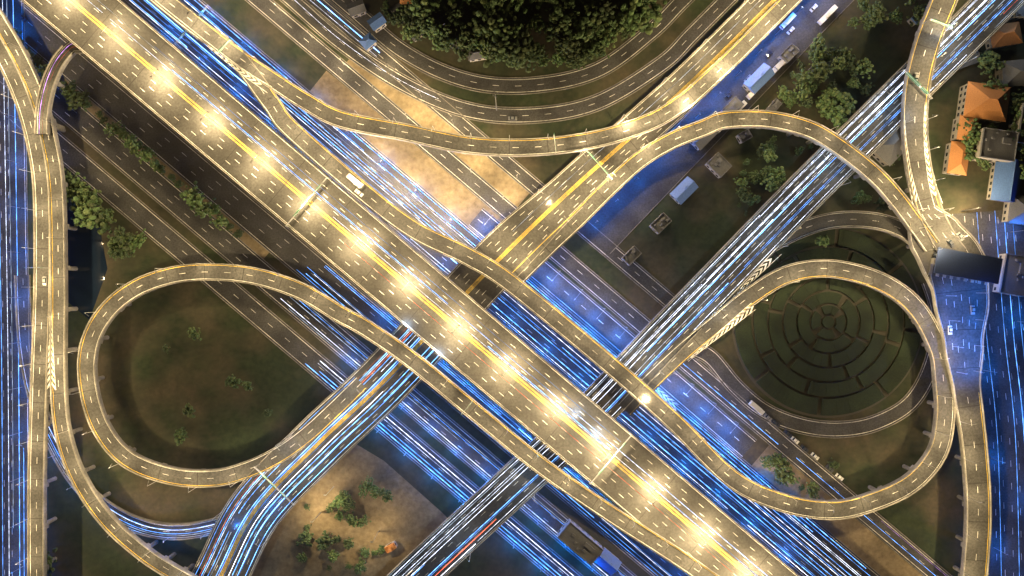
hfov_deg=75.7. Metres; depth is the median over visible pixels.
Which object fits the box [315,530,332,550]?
tree
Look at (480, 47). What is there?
tree
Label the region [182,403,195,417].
tree
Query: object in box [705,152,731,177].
building
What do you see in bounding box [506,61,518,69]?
tree
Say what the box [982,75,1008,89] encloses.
tree
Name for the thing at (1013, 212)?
building
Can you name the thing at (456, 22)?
tree
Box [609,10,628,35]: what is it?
tree
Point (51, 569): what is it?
tree
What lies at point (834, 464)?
tree
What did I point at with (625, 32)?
tree
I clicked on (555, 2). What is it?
tree
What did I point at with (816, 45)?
tree
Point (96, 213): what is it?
tree
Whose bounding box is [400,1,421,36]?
tree
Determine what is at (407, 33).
tree
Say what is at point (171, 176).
tree
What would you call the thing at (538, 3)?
tree
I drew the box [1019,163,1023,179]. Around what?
tree
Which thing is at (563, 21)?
tree
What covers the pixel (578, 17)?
tree
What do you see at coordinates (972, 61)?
building
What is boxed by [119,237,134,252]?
tree
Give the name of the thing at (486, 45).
tree
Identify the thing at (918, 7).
tree
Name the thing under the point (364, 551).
tree
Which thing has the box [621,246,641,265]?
building
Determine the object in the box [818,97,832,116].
tree
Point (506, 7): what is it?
tree
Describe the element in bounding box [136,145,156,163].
tree
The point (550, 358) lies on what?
trail
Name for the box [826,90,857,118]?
tree
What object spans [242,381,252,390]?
tree
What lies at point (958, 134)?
building
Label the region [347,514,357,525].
tree
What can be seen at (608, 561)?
building
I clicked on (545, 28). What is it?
tree
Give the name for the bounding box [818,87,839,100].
tree
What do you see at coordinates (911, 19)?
building
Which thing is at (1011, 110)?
tree
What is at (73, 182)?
tree
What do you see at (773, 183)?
tree
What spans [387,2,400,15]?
building
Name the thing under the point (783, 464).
tree
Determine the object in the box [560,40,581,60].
tree
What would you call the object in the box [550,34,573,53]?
tree
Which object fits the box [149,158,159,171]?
tree
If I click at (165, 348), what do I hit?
tree
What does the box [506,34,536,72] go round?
tree
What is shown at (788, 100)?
tree
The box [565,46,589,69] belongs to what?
tree
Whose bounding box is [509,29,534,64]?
tree
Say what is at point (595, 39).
tree
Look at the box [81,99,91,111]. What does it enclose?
tree
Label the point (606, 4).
tree
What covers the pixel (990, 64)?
tree
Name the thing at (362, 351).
trail
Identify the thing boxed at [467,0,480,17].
tree
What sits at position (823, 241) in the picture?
tree
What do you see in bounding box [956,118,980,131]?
tree
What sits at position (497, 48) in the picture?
tree
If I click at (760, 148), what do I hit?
tree
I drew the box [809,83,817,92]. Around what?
tree
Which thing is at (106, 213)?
tree
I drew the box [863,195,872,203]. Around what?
tree
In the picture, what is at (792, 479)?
tree
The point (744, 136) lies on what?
building
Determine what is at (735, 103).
building
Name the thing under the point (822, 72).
tree
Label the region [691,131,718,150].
building
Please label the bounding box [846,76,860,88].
tree
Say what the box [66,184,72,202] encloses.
tree
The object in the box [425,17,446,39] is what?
tree
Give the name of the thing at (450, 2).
tree
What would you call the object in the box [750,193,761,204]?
tree
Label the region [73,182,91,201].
tree
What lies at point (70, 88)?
tree
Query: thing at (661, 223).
building
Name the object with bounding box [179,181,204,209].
tree
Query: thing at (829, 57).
tree
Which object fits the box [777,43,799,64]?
building
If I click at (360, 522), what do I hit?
tree
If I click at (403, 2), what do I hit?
building
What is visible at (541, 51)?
tree
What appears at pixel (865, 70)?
tree
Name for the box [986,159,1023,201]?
building
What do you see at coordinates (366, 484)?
tree
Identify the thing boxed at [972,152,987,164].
tree
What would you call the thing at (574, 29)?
tree
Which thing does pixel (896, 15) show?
tree
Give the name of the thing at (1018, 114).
tree
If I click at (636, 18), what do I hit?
tree
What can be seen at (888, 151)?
building
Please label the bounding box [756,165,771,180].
tree
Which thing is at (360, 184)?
car
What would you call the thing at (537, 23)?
tree
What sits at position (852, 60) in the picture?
tree
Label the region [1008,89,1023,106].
tree
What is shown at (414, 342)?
trail
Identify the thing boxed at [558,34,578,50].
tree
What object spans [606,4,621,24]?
tree
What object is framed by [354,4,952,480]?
car
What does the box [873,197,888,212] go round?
tree
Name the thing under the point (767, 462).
tree
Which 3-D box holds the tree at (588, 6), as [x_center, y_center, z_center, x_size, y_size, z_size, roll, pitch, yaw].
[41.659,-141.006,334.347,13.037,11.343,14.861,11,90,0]
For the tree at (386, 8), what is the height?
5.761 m
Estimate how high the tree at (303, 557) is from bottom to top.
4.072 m
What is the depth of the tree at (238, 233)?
336.58 m
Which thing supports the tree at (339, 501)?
on the patch at (409, 518)
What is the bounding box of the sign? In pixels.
[23,10,952,498]
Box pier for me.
[26,19,963,575]
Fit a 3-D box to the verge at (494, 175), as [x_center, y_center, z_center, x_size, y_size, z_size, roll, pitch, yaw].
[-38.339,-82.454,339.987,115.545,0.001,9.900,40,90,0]
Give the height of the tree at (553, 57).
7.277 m
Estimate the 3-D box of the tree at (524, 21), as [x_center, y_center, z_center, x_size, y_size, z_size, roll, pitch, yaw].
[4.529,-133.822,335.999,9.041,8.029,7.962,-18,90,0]
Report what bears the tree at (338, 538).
on the patch at (409, 518)
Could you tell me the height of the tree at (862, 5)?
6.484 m
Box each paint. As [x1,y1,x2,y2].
[0,0,988,575]
[0,0,1023,575]
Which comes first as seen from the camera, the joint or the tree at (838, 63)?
the joint
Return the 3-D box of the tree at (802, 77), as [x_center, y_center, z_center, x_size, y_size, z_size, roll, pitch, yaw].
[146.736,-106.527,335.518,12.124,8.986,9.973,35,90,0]
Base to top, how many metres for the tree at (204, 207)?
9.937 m
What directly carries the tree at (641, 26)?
on the ground at (150, 388)
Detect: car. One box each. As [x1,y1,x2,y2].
[18,14,954,472]
[42,72,974,420]
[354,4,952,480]
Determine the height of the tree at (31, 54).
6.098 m
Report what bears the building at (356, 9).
on the ground at (150, 388)
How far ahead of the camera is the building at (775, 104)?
336.15 m
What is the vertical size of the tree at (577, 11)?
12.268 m
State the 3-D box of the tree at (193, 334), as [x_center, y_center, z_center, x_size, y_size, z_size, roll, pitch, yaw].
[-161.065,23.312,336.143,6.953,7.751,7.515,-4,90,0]
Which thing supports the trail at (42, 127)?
on the elevated highway at (991, 16)
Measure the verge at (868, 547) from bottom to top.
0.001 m
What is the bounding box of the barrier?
[0,0,1023,575]
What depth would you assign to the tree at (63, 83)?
335.89 m
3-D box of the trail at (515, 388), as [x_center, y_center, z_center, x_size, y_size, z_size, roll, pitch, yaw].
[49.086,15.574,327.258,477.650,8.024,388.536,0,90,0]
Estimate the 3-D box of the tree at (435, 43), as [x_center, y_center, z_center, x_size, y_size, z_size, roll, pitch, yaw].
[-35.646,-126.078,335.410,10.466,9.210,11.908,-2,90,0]
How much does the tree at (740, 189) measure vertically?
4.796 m
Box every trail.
[0,0,1023,575]
[2,0,986,575]
[8,1,966,575]
[39,44,70,123]
[42,48,399,358]
[49,0,976,575]
[134,0,994,575]
[141,3,1023,575]
[176,2,969,575]
[199,243,732,575]
[228,402,802,575]
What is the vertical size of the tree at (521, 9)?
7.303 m
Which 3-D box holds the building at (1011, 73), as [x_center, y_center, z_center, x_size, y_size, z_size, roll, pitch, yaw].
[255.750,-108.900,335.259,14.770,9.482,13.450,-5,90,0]
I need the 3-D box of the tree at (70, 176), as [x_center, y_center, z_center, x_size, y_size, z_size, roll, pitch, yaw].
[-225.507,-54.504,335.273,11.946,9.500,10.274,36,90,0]
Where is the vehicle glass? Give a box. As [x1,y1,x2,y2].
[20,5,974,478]
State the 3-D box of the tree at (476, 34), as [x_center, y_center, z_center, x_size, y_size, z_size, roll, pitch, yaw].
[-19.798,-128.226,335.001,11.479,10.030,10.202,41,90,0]
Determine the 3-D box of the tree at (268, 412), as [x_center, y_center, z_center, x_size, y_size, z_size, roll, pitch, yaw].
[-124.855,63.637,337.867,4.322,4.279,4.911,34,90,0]
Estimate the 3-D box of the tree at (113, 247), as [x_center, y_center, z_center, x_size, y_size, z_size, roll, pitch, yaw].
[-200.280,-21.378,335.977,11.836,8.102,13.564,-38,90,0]
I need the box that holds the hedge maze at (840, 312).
[732,228,921,417]
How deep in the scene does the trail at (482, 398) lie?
339.84 m
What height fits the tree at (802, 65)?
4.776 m
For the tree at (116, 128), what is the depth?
335.66 m
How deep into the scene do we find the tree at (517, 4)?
330.49 m
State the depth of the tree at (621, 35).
332.66 m
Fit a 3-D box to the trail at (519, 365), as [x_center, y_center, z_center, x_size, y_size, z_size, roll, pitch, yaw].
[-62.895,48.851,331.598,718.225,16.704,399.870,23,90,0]
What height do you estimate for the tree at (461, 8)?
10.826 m
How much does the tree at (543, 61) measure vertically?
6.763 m
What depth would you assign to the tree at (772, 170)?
335.24 m
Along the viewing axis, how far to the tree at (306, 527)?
338.06 m
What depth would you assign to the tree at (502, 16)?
330.25 m
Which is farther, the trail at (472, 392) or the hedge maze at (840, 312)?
the hedge maze at (840, 312)
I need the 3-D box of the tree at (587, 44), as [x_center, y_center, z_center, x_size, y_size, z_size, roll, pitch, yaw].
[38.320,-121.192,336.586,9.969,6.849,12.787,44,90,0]
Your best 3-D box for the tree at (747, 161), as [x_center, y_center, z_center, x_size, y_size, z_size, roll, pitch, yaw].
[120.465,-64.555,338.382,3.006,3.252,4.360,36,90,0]
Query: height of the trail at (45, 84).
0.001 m
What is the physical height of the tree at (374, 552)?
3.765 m
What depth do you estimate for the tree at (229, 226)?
336.61 m
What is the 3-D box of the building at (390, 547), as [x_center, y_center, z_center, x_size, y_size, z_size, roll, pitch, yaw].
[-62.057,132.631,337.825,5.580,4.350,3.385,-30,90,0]
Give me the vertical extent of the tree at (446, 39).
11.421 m
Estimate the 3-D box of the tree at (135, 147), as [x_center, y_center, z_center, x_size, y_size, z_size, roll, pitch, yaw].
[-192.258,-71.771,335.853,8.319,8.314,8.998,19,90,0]
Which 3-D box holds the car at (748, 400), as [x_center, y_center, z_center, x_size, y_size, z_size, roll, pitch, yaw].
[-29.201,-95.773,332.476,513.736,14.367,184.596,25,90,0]
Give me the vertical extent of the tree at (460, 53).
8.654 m
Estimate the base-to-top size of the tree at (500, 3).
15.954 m
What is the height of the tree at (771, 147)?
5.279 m
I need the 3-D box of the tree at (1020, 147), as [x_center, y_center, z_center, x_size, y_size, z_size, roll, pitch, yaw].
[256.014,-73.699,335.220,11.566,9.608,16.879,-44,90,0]
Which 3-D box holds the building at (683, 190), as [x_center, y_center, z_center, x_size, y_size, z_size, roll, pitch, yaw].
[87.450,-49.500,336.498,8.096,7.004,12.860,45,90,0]
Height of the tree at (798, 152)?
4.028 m
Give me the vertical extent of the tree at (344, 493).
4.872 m
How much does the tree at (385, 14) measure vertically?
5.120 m
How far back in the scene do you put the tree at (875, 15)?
332.50 m
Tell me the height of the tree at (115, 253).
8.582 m
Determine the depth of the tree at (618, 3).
331.20 m
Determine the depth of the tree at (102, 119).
336.89 m
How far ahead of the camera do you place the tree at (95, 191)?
334.35 m
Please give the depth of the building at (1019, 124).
331.87 m
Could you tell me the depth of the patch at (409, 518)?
339.99 m
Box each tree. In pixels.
[25,47,34,59]
[26,548,57,575]
[32,55,42,67]
[35,64,47,77]
[59,81,67,91]
[61,79,75,103]
[64,168,79,187]
[65,172,89,197]
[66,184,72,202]
[67,89,90,110]
[67,188,102,218]
[71,200,102,234]
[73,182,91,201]
[80,189,101,207]
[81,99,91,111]
[82,203,109,226]
[93,210,116,233]
[94,109,103,117]
[98,116,107,124]
[101,209,113,221]
[103,120,124,137]
[107,230,131,258]
[107,245,128,260]
[108,231,122,247]
[113,226,134,257]
[118,128,128,138]
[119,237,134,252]
[121,133,137,147]
[126,138,142,155]
[129,228,146,248]
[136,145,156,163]
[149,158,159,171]
[158,165,165,175]
[162,344,170,353]
[167,174,175,182]
[174,180,183,187]
[174,427,187,445]
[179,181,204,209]
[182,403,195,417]
[187,327,201,340]
[194,197,215,218]
[208,203,220,218]
[209,214,228,230]
[223,223,233,231]
[225,374,244,388]
[232,229,243,238]
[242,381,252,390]
[262,408,272,416]
[296,530,313,547]
[296,552,306,562]
[304,524,311,530]
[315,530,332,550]
[326,502,333,512]
[326,550,339,562]
[330,493,346,508]
[332,535,340,543]
[334,508,343,521]
[339,490,350,499]
[342,505,351,511]
[343,496,355,509]
[343,537,353,549]
[344,511,355,527]
[345,562,353,569]
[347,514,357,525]
[354,557,366,574]
[356,514,370,527]
[358,475,373,498]
[358,547,369,558]
[369,484,384,498]
[371,549,377,555]
[378,545,384,555]
[380,0,389,16]
[380,490,393,502]
[383,10,394,19]
[386,11,402,24]
[396,4,408,27]
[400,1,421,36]
[400,23,417,43]
[405,0,435,19]
[412,31,421,41]
[414,12,437,37]
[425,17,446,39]
[427,16,443,37]
[428,0,443,19]
[432,30,449,50]
[434,26,458,51]
[442,0,469,23]
[444,8,464,31]
[448,0,478,6]
[453,39,474,61]
[456,30,476,52]
[458,16,479,42]
[463,25,481,45]
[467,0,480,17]
[472,6,505,35]
[476,43,486,59]
[480,0,511,18]
[480,17,507,45]
[480,31,494,53]
[482,35,514,67]
[486,8,511,31]
[488,0,506,6]
[494,11,522,35]
[495,20,519,48]
[502,20,520,38]
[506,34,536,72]
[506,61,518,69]
[508,0,529,13]
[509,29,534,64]
[510,6,521,19]
[516,19,531,33]
[517,17,528,30]
[519,5,537,23]
[529,0,547,11]
[529,13,545,31]
[529,42,547,63]
[538,21,560,41]
[538,54,551,66]
[543,0,569,11]
[544,0,559,4]
[546,6,572,41]
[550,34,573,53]
[551,50,565,66]
[555,46,565,64]
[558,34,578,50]
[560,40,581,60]
[561,0,581,22]
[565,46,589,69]
[569,3,585,23]
[569,18,589,32]
[572,9,609,41]
[581,0,604,15]
[581,40,597,61]
[587,40,610,58]
[588,35,604,58]
[590,11,609,28]
[595,0,618,20]
[595,21,616,47]
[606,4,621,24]
[609,0,626,10]
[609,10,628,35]
[609,24,623,36]
[616,7,652,34]
[620,0,646,36]
[621,28,631,39]
[627,0,666,27]
[733,177,747,186]
[735,185,750,197]
[738,169,746,176]
[740,190,751,203]
[742,158,750,164]
[748,170,760,182]
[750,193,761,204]
[756,146,765,159]
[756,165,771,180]
[759,456,773,470]
[760,143,774,152]
[760,168,774,177]
[760,174,780,191]
[762,149,777,162]
[767,452,791,470]
[770,135,776,142]
[773,166,785,184]
[774,466,789,486]
[777,85,788,100]
[781,89,798,103]
[785,102,793,108]
[785,470,800,485]
[790,69,814,88]
[793,82,810,100]
[794,147,801,155]
[796,59,805,70]
[798,484,804,491]
[799,97,812,108]
[806,33,826,60]
[806,481,819,498]
[808,56,829,72]
[808,143,813,150]
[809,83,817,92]
[811,80,819,93]
[812,61,833,82]
[815,95,833,112]
[815,235,829,246]
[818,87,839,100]
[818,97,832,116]
[825,51,834,61]
[825,79,836,88]
[825,106,847,129]
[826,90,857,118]
[827,457,839,469]
[828,47,839,56]
[832,56,845,70]
[837,46,854,65]
[844,56,855,70]
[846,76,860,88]
[847,16,862,28]
[848,60,858,76]
[850,190,867,204]
[856,57,874,78]
[857,0,869,13]
[860,14,878,30]
[860,82,874,96]
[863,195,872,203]
[864,5,884,24]
[865,1,888,22]
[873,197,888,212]
[888,7,902,24]
[904,0,921,5]
[906,8,924,26]
[912,3,926,14]
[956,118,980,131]
[961,130,980,147]
[964,144,976,160]
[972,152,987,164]
[977,50,1005,74]
[977,160,991,170]
[980,50,993,58]
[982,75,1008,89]
[982,123,997,128]
[1007,102,1019,114]
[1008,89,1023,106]
[1008,124,1023,157]
[1013,107,1023,124]
[1015,154,1022,162]
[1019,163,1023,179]
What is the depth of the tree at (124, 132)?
336.25 m
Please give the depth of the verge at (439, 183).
339.99 m
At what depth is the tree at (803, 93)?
333.27 m
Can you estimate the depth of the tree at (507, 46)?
329.49 m
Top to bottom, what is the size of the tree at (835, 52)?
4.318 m
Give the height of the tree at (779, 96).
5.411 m
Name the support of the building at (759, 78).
on the ground at (150, 388)
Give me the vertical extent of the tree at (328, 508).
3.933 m
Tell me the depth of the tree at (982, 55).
334.51 m
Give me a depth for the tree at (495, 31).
328.46 m
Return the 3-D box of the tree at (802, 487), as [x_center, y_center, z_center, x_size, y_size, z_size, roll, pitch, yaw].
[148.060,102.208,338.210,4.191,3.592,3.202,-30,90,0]
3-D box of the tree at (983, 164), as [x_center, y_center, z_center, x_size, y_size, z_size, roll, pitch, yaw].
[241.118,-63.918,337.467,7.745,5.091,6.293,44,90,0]
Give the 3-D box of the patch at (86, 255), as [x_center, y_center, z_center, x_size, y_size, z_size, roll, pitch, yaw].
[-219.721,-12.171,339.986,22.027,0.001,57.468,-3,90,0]
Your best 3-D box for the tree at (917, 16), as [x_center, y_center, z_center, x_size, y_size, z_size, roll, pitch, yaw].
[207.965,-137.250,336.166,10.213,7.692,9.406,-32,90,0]
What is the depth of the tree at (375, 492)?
335.31 m
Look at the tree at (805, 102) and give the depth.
334.08 m
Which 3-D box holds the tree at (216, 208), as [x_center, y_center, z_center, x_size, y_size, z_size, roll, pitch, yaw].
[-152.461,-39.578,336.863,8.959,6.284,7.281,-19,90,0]
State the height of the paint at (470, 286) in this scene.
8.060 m
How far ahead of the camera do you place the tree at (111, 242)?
332.89 m
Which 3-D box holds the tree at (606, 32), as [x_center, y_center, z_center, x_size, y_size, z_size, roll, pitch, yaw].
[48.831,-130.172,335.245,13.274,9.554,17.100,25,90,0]
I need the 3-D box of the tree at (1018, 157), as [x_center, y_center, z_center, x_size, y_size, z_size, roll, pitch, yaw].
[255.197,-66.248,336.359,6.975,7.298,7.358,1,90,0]
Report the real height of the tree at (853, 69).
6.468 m
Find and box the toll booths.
[928,258,987,284]
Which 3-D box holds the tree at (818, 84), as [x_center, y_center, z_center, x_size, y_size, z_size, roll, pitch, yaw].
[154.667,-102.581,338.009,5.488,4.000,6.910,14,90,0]
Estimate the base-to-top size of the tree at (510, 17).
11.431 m
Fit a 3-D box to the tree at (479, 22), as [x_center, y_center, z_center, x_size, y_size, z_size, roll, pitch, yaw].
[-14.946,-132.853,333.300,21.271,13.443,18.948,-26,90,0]
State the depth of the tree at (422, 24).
329.56 m
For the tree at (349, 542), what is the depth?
334.45 m
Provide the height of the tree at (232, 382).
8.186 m
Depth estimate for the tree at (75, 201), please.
332.22 m
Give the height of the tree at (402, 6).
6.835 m
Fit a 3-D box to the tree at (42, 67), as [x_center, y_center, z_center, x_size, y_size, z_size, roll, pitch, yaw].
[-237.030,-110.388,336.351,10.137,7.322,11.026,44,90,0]
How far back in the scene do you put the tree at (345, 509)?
336.02 m
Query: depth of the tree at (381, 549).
336.83 m
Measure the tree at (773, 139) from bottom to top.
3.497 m
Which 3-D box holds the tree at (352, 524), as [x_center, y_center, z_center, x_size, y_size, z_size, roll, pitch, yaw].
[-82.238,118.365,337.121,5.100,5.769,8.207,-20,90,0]
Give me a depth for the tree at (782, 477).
335.07 m
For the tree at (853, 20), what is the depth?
335.71 m
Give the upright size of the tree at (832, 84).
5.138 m
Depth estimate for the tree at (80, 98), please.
334.44 m
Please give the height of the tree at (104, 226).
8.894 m
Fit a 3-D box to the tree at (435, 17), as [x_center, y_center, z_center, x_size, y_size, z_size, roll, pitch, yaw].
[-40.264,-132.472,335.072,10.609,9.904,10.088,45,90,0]
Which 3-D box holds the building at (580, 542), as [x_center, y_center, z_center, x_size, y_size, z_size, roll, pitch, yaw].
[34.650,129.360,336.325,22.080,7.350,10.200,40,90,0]
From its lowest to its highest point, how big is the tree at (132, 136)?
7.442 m
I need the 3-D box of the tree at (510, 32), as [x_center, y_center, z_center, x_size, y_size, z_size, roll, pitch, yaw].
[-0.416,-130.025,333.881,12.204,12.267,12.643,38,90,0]
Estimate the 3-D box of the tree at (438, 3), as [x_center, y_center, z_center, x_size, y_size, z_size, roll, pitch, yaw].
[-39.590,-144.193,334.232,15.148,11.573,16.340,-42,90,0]
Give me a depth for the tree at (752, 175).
336.84 m
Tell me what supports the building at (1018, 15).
on the ground at (150, 388)
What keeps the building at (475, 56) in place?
on the ground at (150, 388)
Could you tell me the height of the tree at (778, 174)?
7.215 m
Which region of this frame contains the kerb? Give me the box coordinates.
[0,0,951,575]
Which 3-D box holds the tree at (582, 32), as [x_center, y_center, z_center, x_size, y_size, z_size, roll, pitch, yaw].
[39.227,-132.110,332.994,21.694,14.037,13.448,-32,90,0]
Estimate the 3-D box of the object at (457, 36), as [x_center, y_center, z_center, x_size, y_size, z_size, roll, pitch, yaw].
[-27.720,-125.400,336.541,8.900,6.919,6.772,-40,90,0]
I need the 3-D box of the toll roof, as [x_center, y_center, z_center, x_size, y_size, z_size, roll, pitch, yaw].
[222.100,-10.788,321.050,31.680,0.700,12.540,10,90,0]
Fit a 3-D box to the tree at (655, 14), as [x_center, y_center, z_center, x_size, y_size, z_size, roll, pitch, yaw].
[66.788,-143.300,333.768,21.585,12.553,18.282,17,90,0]
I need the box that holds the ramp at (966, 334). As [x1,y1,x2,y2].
[0,0,989,575]
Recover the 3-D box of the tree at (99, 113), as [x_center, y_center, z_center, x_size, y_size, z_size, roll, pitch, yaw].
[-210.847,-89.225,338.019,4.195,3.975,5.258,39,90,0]
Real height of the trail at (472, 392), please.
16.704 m
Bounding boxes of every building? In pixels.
[346,0,366,18]
[358,32,376,51]
[367,12,386,32]
[384,540,396,553]
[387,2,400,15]
[400,0,414,4]
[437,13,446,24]
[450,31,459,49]
[468,48,485,61]
[557,518,603,565]
[595,547,621,574]
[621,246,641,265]
[649,212,671,233]
[670,176,697,204]
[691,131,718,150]
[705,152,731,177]
[720,96,743,111]
[735,129,752,143]
[742,63,774,93]
[766,98,781,110]
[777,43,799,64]
[872,127,901,166]
[907,6,925,25]
[942,140,967,175]
[950,115,978,141]
[956,81,1010,123]
[958,50,979,69]
[972,127,1018,162]
[985,21,1022,49]
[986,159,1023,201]
[992,253,1023,296]
[995,59,1023,87]
[1002,195,1023,224]
[1007,5,1023,21]
[1008,103,1023,142]
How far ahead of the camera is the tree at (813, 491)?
335.40 m
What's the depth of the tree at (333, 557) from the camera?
334.77 m
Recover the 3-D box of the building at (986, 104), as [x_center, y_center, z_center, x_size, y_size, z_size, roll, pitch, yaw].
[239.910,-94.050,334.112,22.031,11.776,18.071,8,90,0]
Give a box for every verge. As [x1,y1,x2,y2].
[25,46,268,258]
[310,71,502,224]
[347,59,528,206]
[752,446,922,575]
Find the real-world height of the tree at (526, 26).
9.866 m
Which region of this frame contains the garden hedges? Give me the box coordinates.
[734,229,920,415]
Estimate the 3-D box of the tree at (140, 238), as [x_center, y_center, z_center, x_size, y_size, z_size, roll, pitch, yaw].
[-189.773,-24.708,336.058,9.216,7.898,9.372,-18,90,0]
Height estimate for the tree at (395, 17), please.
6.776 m
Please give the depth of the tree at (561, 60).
333.37 m
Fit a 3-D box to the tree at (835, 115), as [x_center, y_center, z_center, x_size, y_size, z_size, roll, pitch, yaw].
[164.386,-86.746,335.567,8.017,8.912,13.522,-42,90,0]
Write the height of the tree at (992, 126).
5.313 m
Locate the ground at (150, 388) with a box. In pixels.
[24,0,1023,575]
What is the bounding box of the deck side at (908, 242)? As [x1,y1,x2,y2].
[0,0,968,575]
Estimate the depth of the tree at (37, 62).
336.11 m
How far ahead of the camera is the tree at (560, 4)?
330.62 m
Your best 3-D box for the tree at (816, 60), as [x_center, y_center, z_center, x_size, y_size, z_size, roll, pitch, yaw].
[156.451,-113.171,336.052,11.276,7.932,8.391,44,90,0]
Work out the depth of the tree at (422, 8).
328.95 m
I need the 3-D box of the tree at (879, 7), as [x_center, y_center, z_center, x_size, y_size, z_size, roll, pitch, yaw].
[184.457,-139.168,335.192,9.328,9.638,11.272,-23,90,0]
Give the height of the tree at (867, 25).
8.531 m
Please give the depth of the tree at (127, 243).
332.77 m
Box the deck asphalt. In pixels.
[0,0,1023,575]
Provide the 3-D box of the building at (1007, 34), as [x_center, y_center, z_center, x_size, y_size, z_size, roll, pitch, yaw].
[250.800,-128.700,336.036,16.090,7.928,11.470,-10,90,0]
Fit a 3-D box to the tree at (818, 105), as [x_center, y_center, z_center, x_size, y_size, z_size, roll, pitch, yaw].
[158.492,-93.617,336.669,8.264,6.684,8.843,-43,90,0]
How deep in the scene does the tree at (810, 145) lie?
337.08 m
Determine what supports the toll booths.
on the deck side at (908, 242)
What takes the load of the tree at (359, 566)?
on the patch at (409, 518)
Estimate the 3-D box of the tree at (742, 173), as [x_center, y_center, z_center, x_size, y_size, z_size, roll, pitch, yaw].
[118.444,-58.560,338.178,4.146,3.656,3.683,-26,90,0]
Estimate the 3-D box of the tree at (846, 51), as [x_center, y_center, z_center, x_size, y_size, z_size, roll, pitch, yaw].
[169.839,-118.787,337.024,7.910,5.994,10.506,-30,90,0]
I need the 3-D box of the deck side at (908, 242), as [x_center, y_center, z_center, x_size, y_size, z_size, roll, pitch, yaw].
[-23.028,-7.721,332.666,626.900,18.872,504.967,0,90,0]
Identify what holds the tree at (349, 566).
on the patch at (409, 518)
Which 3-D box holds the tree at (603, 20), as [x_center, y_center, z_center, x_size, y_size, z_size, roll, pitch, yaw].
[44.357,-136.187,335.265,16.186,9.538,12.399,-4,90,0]
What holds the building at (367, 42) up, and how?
on the ground at (150, 388)
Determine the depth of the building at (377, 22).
334.26 m
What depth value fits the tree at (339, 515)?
336.17 m
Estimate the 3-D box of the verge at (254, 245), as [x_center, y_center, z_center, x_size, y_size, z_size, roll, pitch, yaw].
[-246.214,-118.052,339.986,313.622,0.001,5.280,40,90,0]
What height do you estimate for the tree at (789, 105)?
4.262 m
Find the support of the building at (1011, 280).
on the ground at (150, 388)
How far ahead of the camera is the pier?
336.12 m
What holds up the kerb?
on the ground at (150, 388)
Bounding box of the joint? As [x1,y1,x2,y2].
[0,0,988,575]
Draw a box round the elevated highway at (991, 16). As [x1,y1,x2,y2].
[23,0,1023,575]
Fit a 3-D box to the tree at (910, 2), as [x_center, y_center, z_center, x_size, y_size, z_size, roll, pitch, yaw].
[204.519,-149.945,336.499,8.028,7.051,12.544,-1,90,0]
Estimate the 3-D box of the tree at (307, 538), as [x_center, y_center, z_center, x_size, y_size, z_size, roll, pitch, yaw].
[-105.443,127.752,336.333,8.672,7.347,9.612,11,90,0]
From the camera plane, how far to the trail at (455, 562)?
331.27 m
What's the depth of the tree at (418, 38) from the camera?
335.75 m
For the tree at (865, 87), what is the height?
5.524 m
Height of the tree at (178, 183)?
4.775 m
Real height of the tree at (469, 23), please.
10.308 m
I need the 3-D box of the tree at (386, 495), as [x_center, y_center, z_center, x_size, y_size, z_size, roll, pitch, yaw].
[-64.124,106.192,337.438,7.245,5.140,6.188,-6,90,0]
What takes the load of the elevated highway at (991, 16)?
on the deck side at (908, 242)
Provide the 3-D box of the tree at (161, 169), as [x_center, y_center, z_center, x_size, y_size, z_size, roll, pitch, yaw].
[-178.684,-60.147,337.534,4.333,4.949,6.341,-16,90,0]
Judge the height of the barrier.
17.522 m
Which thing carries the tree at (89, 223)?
on the patch at (86, 255)
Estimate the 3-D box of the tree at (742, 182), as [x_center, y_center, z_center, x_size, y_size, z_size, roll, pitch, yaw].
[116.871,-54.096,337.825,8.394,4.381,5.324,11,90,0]
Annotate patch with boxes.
[67,210,106,319]
[252,444,448,575]
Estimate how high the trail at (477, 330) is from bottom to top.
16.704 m
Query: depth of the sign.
321.01 m
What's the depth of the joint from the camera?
325.33 m
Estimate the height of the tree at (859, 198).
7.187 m
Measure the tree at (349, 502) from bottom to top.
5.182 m
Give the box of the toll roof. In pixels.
[933,247,1002,283]
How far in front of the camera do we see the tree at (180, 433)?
335.40 m
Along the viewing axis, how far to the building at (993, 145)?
330.65 m
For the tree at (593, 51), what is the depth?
331.94 m
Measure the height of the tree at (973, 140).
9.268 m
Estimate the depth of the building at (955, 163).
334.35 m
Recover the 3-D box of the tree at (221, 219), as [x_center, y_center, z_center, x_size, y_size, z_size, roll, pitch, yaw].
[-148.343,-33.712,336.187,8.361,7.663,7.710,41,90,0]
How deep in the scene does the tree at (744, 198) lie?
335.83 m
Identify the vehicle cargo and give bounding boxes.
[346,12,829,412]
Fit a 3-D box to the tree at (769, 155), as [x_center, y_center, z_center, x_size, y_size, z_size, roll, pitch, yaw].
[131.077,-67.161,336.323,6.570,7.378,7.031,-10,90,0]

